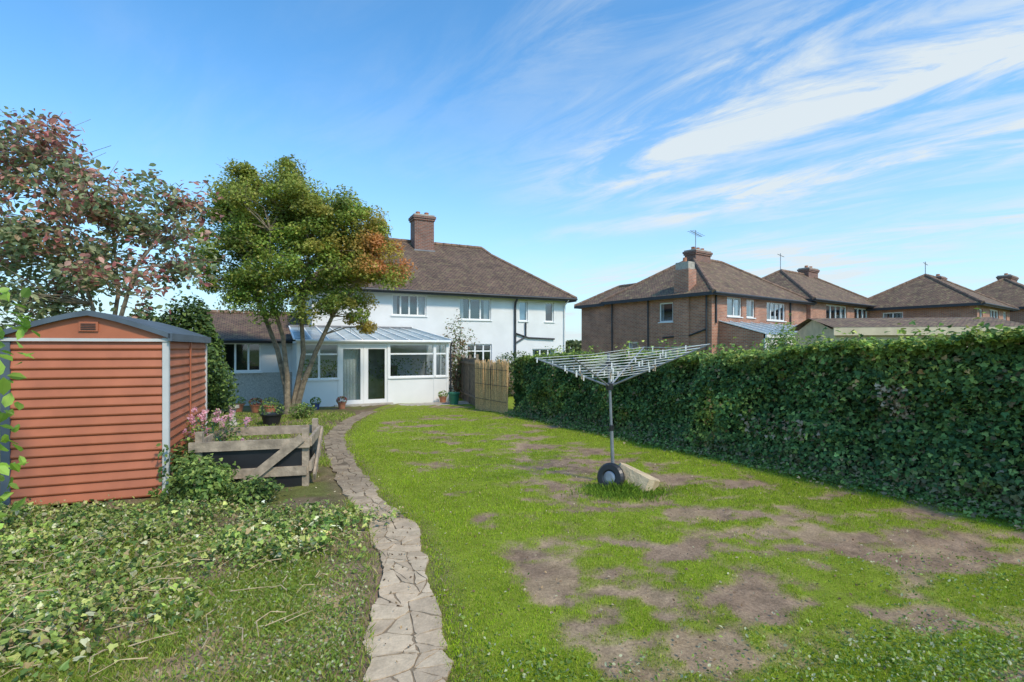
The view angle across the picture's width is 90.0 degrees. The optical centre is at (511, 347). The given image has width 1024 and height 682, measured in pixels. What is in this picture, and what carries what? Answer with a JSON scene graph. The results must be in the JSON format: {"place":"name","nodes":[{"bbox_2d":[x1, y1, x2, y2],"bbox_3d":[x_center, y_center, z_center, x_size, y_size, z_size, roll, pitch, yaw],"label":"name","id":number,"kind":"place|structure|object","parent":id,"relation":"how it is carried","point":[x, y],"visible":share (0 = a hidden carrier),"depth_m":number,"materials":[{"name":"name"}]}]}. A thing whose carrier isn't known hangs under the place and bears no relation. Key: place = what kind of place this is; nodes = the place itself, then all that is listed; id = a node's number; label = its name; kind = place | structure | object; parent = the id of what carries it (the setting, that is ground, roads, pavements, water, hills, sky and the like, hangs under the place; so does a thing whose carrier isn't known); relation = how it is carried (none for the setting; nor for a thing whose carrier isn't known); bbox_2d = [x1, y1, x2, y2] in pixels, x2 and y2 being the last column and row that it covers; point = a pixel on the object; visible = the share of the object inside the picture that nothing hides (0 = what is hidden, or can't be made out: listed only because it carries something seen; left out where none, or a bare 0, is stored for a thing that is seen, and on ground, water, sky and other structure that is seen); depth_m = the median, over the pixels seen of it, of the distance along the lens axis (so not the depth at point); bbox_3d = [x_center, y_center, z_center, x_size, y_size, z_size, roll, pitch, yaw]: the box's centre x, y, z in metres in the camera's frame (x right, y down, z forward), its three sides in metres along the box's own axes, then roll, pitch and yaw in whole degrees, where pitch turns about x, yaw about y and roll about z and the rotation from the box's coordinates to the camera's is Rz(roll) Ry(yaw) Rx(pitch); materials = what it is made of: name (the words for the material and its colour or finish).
{"place":"outdoors","nodes":[
{"label":"outdoors","id":0,"kind":"place"},
{"bbox_2d":[244,401,469,406],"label":"patio paving","id":1,"kind":"structure","parent":0,"point":[408,404],"depth_m":19.28,"materials":[{"name":"grey stone"}]},
{"bbox_2d":[438,390,447,402],"bbox_3d":[-2.700,1.899,19.993,0.405,0.501,0.408,0,0,0],"label":"terracotta pot","id":2,"kind":"object","parent":1,"relation":"on","point":[442,398],"visible":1,"depth_m":19.89,"materials":[{"name":"orange ceramic"}]},
{"bbox_2d":[448,392,459,404],"bbox_3d":[-2.200,1.910,19.400,0.475,0.450,0.468,0,0,0],"label":"plant pot","id":3,"kind":"object","parent":1,"relation":"on","point":[453,398],"visible":1,"depth_m":19.25,"materials":[{"name":"plastic"}]},
{"bbox_2d":[322,411,453,681],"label":"crazy paving path","id":4,"kind":"structure","parent":0,"point":[421,658],"depth_m":3.55,"materials":[{"name":"stone"}]},
{"bbox_2d":[0,349,1023,681],"bbox_3d":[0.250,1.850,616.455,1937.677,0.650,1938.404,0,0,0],"label":"ground","id":5,"kind":"structure","parent":0,"point":[742,601],"depth_m":4.12,"materials":[{"name":"green plant"}]},
{"bbox_2d":[0,282,39,528],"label":"laurel shrub","id":6,"kind":"object","parent":5,"relation":"on","point":[5,383],"visible":1,"depth_m":4.67,"materials":[{"name":"green plant"}]},
{"bbox_2d":[0,310,210,506],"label":"garden shed","id":7,"kind":"structure","parent":5,"relation":"on","point":[109,402],"depth_m":5.92,"materials":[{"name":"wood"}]},
{"bbox_2d":[0,106,230,328],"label":"purple leaf plum tree","id":8,"kind":"object","parent":5,"relation":"on","point":[89,270],"visible":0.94,"depth_m":8.70,"materials":[{"name":"green plant"}]},
{"bbox_2d":[129,302,165,322],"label":"dark ivy bush","id":9,"kind":"object","parent":5,"relation":"on","point":[141,309],"visible":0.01,"depth_m":13.17,"materials":[{"name":"green plant"}]},
{"bbox_2d":[152,437,216,496],"bbox_3d":[-4.077,1.515,6.333,0.761,0.785,0.697,0,0,34],"label":"shrub","id":10,"kind":"object","parent":5,"relation":"on","point":[174,467],"visible":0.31,"depth_m":6.25,"materials":[{"name":"green plant"}]},
{"bbox_2d":[0,411,381,681],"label":"rough grass","id":11,"kind":"structure","parent":5,"relation":"on","point":[102,676],"depth_m":3.20,"materials":[{"name":"green plant"}]},
{"bbox_2d":[147,451,239,504],"bbox_3d":[-3.670,1.551,6.016,0.847,0.717,0.793,0,0,0],"label":"shrub","id":12,"kind":"object","parent":5,"relation":"on","point":[218,478],"visible":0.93,"depth_m":5.86,"materials":[{"name":"green plant"}]},
{"bbox_2d":[151,291,239,418],"bbox_3d":[-7.847,0.364,12.280,2.329,3.400,1.920,0,0,-29],"label":"dark ivy bush","id":13,"kind":"object","parent":5,"relation":"on","point":[193,316],"visible":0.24,"depth_m":12.12,"materials":[{"name":"green plant"}]},
{"bbox_2d":[0,494,424,681],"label":"ivy ground cover","id":14,"kind":"object","parent":5,"relation":"on","point":[99,601],"visible":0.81,"depth_m":4.17,"materials":[{"name":"green plant"}]},
{"bbox_2d":[182,405,258,459],"bbox_3d":[-4.175,1.362,7.074,1.219,1.146,0.849,0,0,0],"label":"rose bush","id":15,"kind":"object","parent":5,"relation":"on","point":[200,427],"visible":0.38,"depth_m":7.01,"materials":[{"name":"pink plant"}]},
{"bbox_2d":[227,405,238,425],"bbox_3d":[-7.050,1.712,12.900,0.320,0.520,0.320,0,0,0],"label":"stone pedestal","id":16,"kind":"object","parent":5,"relation":"on","point":[234,409],"visible":0.48,"depth_m":12.83,"materials":[{"name":"stone"}]},
{"bbox_2d":[229,396,245,411],"bbox_3d":[-8.905,1.819,16.593,0.513,0.491,0.499,0,0,0],"label":"terracotta pot","id":17,"kind":"object","parent":5,"relation":"on","point":[241,406],"visible":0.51,"depth_m":16.53,"materials":[{"name":"orange ceramic"}]},
{"bbox_2d":[248,397,261,412],"bbox_3d":[-8.204,1.823,16.396,0.458,0.474,0.455,0,0,0],"label":"terracotta pot","id":18,"kind":"object","parent":5,"relation":"on","point":[254,407],"visible":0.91,"depth_m":16.29,"materials":[{"name":"orange ceramic"}]},
{"bbox_2d":[188,418,322,487],"bbox_3d":[-3.429,1.465,7.042,1.465,0.810,1.150,0,0,-14],"label":"wooden raised planter","id":19,"kind":"object","parent":5,"relation":"on","point":[292,462],"visible":0.77,"depth_m":6.61,"materials":[{"name":"grey wood"}]},
{"bbox_2d":[223,474,287,507],"bbox_3d":[-2.964,1.677,5.943,0.695,0.464,0.602,0,0,-38],"label":"shrub","id":20,"kind":"object","parent":5,"relation":"on","point":[254,489],"visible":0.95,"depth_m":5.83,"materials":[{"name":"green plant"}]},
{"bbox_2d":[204,309,311,402],"bbox_3d":[-10.901,0.340,22.215,4.300,3.919,5.750,0,0,-27],"label":"side extension","id":21,"kind":"object","parent":5,"relation":"on","point":[251,360],"visible":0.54,"depth_m":20.23,"materials":[{"name":"white paint"}]},
{"bbox_2d":[262,397,278,411],"bbox_3d":[-7.546,1.791,16.008,0.520,0.517,0.526,0,0,0],"label":"terracotta pot","id":22,"kind":"object","parent":5,"relation":"on","point":[270,409],"visible":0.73,"depth_m":15.89,"materials":[{"name":"orange ceramic"}]},
{"bbox_2d":[257,401,284,425],"bbox_3d":[-6.206,1.683,13.200,0.672,0.594,0.647,0,0,0],"label":"plastic pot","id":23,"kind":"object","parent":5,"relation":"on","point":[272,418],"visible":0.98,"depth_m":13.04,"materials":[{"name":"black plastic"}]},
{"bbox_2d":[2,329,581,352],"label":"distant trees","id":24,"kind":"object","parent":5,"relation":"on","point":[575,345],"visible":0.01,"depth_m":64.25,"materials":[{"name":"green plant"}]},
{"bbox_2d":[179,154,417,414],"bbox_3d":[-6.441,-1.840,15.509,6.957,7.942,4.224,0,0,0],"label":"acer tree","id":25,"kind":"object","parent":5,"relation":"on","point":[298,223],"visible":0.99,"depth_m":14.84,"materials":[{"name":"green plant"}]},
{"bbox_2d":[287,402,316,418],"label":"potted shrub","id":26,"kind":"object","parent":5,"relation":"on","point":[300,412],"visible":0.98,"depth_m":14.53,"materials":[{"name":"green plant"}]},
{"bbox_2d":[310,397,320,409],"bbox_3d":[-6.595,1.857,17.200,0.395,0.446,0.374,0,0,0],"label":"blue pot","id":27,"kind":"object","parent":5,"relation":"on","point":[317,404],"visible":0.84,"depth_m":17.14,"materials":[{"name":"ceramic"}]},
{"bbox_2d":[336,396,346,408],"bbox_3d":[-5.858,1.874,17.602,0.381,0.433,0.398,0,0,0],"label":"terracotta pot","id":28,"kind":"object","parent":5,"relation":"on","point":[341,404],"visible":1,"depth_m":17.51,"materials":[{"name":"orange ceramic"}]},
{"bbox_2d":[288,325,452,406],"bbox_3d":[-5.636,0.690,20.459,5.897,3.220,3.000,0,0,-27],"label":"conservatory","id":29,"kind":"object","parent":5,"relation":"on","point":[349,382],"visible":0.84,"depth_m":19.46,"materials":[{"name":"white plastic"}]},
{"bbox_2d":[302,358,431,380],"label":"conservatory plants","id":30,"kind":"object","parent":29,"relation":"in","point":[316,371],"visible":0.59,"depth_m":20.50,"materials":[{"name":"plant"}]},
{"bbox_2d":[298,290,564,397],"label":"walls and windows","id":31,"kind":"structure","parent":5,"relation":"on","point":[490,322],"depth_m":23.61,"materials":[{"name":"white paint"}]},
{"bbox_2d":[289,238,577,304],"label":"roof","id":32,"kind":"structure","parent":31,"relation":"on","point":[448,269],"depth_m":25.39,"materials":[{"name":"tile"}]},
{"bbox_2d":[408,211,435,251],"bbox_3d":[-4.674,-5.800,26.642,1.200,2.500,0.980,0,0,-27],"label":"chimney","id":33,"kind":"object","parent":32,"relation":"on","point":[421,232],"visible":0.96,"depth_m":26.29,"materials":[{"name":"brick"}]},
{"bbox_2d":[514,299,568,360],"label":"drainpipes","id":34,"kind":"object","parent":31,"relation":"attached to","point":[515,333],"visible":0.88,"depth_m":25.12,"materials":[{"name":"white plastic"}]},
{"bbox_2d":[442,309,476,397],"bbox_3d":[-2.231,0.272,22.035,1.721,3.962,1.178,0,0,0],"label":"facade shrub","id":35,"kind":"object","parent":5,"relation":"on","point":[456,377],"visible":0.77,"depth_m":21.90,"materials":[{"name":"green plant"}]},
{"bbox_2d":[457,354,514,406],"bbox_3d":[-0.543,1.239,21.531,4.502,2.022,9.654,0,0,21],"label":"wooden fence","id":36,"kind":"object","parent":5,"relation":"on","point":[467,388],"visible":0.18,"depth_m":19.68,"materials":[{"name":"brown wood"}]},
{"bbox_2d":[475,359,508,414],"bbox_3d":[-0.687,1.246,16.707,0.104,1.788,2.156,0,0,-32],"label":"bamboo screen","id":37,"kind":"object","parent":5,"relation":"on","point":[490,401],"visible":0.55,"depth_m":16.64,"materials":[{"name":"wood"}]},
{"bbox_2d":[0,514,1023,681],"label":"clover weeds","id":38,"kind":"object","parent":5,"relation":"on","point":[1008,658],"visible":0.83,"depth_m":2.95,"materials":[{"name":"green plant"}]},
{"bbox_2d":[495,350,528,396],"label":"border shrub","id":39,"kind":"object","parent":5,"relation":"on","point":[511,359],"visible":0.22,"depth_m":22.53,"materials":[{"name":"green plant"}]},
{"bbox_2d":[0,454,1023,681],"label":"fallen leaves","id":40,"kind":"object","parent":5,"relation":"on","point":[605,633],"depth_m":3.76,"materials":[{"name":"plant"}]},
{"bbox_2d":[597,463,624,487],"bbox_3d":[1.260,1.654,6.530,0.370,0.370,0.164,0,0,38],"label":"old trolley wheel","id":41,"kind":"object","parent":5,"relation":"on","point":[607,472],"visible":0.86,"depth_m":6.49,"materials":[{"name":"black plastic"}]},
{"bbox_2d":[535,343,709,462],"bbox_3d":[1.385,0.934,6.950,1.772,1.981,1.770,0,0,-12],"label":"rotary washing line","id":42,"kind":"object","parent":5,"relation":"on","point":[609,385],"visible":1,"depth_m":6.89,"materials":[{"name":"grey metal"}]},
{"bbox_2d":[549,478,701,505],"bbox_3d":[1.419,1.734,6.472,1.882,0.220,1.347,0,0,0],"label":"tall grass tuft","id":43,"kind":"object","parent":5,"relation":"on","point":[625,489],"visible":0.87,"depth_m":6.32,"materials":[{"name":"green plant"}]},
{"bbox_2d":[619,462,659,493],"bbox_3d":[1.579,1.696,6.560,0.584,0.429,0.355,0,0,39],"label":"stone block","id":44,"kind":"object","parent":5,"relation":"on","point":[633,474],"depth_m":6.43,"materials":[{"name":"beige stone"}]},
{"bbox_2d":[582,295,805,354],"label":"walls and windows","id":45,"kind":"structure","parent":5,"relation":"on","point":[629,321],"depth_m":28.62,"materials":[{"name":"red brick"}]},
{"bbox_2d":[574,258,816,308],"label":"roof","id":46,"kind":"structure","parent":45,"relation":"on","point":[715,277],"depth_m":29.45,"materials":[{"name":"tile"}]},
{"bbox_2d":[682,247,712,262],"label":"chimneys","id":47,"kind":"object","parent":46,"relation":"on","point":[699,254],"visible":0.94,"depth_m":30.31,"materials":[{"name":"brick"}]},
{"bbox_2d":[611,230,796,353],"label":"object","id":48,"kind":"object","parent":5,"relation":"on","point":[685,276],"visible":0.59,"depth_m":26.54,"materials":[{"name":"red brick"}]},
{"bbox_2d":[501,308,1023,528],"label":"ivy hedge","id":49,"kind":"object","parent":5,"relation":"on","point":[933,419],"visible":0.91,"depth_m":7.15,"materials":[{"name":"green plant"}]},
{"bbox_2d":[758,312,808,351],"bbox_3d":[7.492,0.576,14.030,1.801,3.058,1.381,0,0,26],"label":"conical shrub","id":50,"kind":"object","parent":5,"relation":"on","point":[772,345],"visible":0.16,"depth_m":13.96,"materials":[{"name":"green plant"}]},
{"bbox_2d":[806,301,868,318],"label":"walls and windows","id":51,"kind":"structure","parent":5,"relation":"on","point":[824,310],"depth_m":33.84,"materials":[{"name":"red brick"}]},
{"bbox_2d":[762,269,875,307],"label":"roof","id":52,"kind":"structure","parent":51,"relation":"on","point":[814,289],"depth_m":34.88,"materials":[{"name":"tile"}]},
{"bbox_2d":[797,265,819,277],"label":"chimneys","id":53,"kind":"object","parent":52,"relation":"on","point":[810,271],"visible":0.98,"depth_m":38.10,"materials":[{"name":"brick"}]},
{"bbox_2d":[790,317,1023,346],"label":"garage","id":54,"kind":"structure","parent":5,"relation":"on","point":[877,328],"depth_m":20.61,"materials":[{"name":"concrete"}]},
{"bbox_2d":[860,305,1009,320],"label":"walls and windows","id":55,"kind":"structure","parent":5,"relation":"on","point":[971,311],"depth_m":33.83,"materials":[{"name":"red brick"}]},
{"bbox_2d":[858,274,1019,311],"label":"roof","id":56,"kind":"structure","parent":55,"relation":"on","point":[927,291],"depth_m":34.96,"materials":[{"name":"tile"}]},
{"bbox_2d":[936,274,946,279],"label":"chimneys","id":57,"kind":"object","parent":56,"relation":"on","point":[940,277],"visible":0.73,"depth_m":37.71,"materials":[{"name":"brick"}]},
{"bbox_2d":[1010,309,1023,322],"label":"walls and windows","id":58,"kind":"structure","parent":5,"relation":"on","point":[1017,316],"depth_m":38.69,"materials":[{"name":"red brick"}]},
{"bbox_2d":[974,278,1023,308],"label":"roof","id":59,"kind":"structure","parent":58,"relation":"on","point":[1008,291],"depth_m":40.55,"materials":[{"name":"tile"}]},
{"bbox_2d":[996,273,1018,281],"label":"chimneys","id":60,"kind":"object","parent":59,"relation":"on","point":[1011,277],"visible":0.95,"depth_m":41.97,"materials":[{"name":"brick"}]},
{"bbox_2d":[0,0,1023,347],"label":"sky","id":61,"kind":"structure","parent":0,"point":[580,144],"materials":[{"name":"blue"}]},
{"bbox_2d":[342,408,1023,681],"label":"lawn grass","id":62,"kind":"structure","parent":0,"point":[771,499],"depth_m":4.60,"materials":[{"name":"green plant"}]}
]}

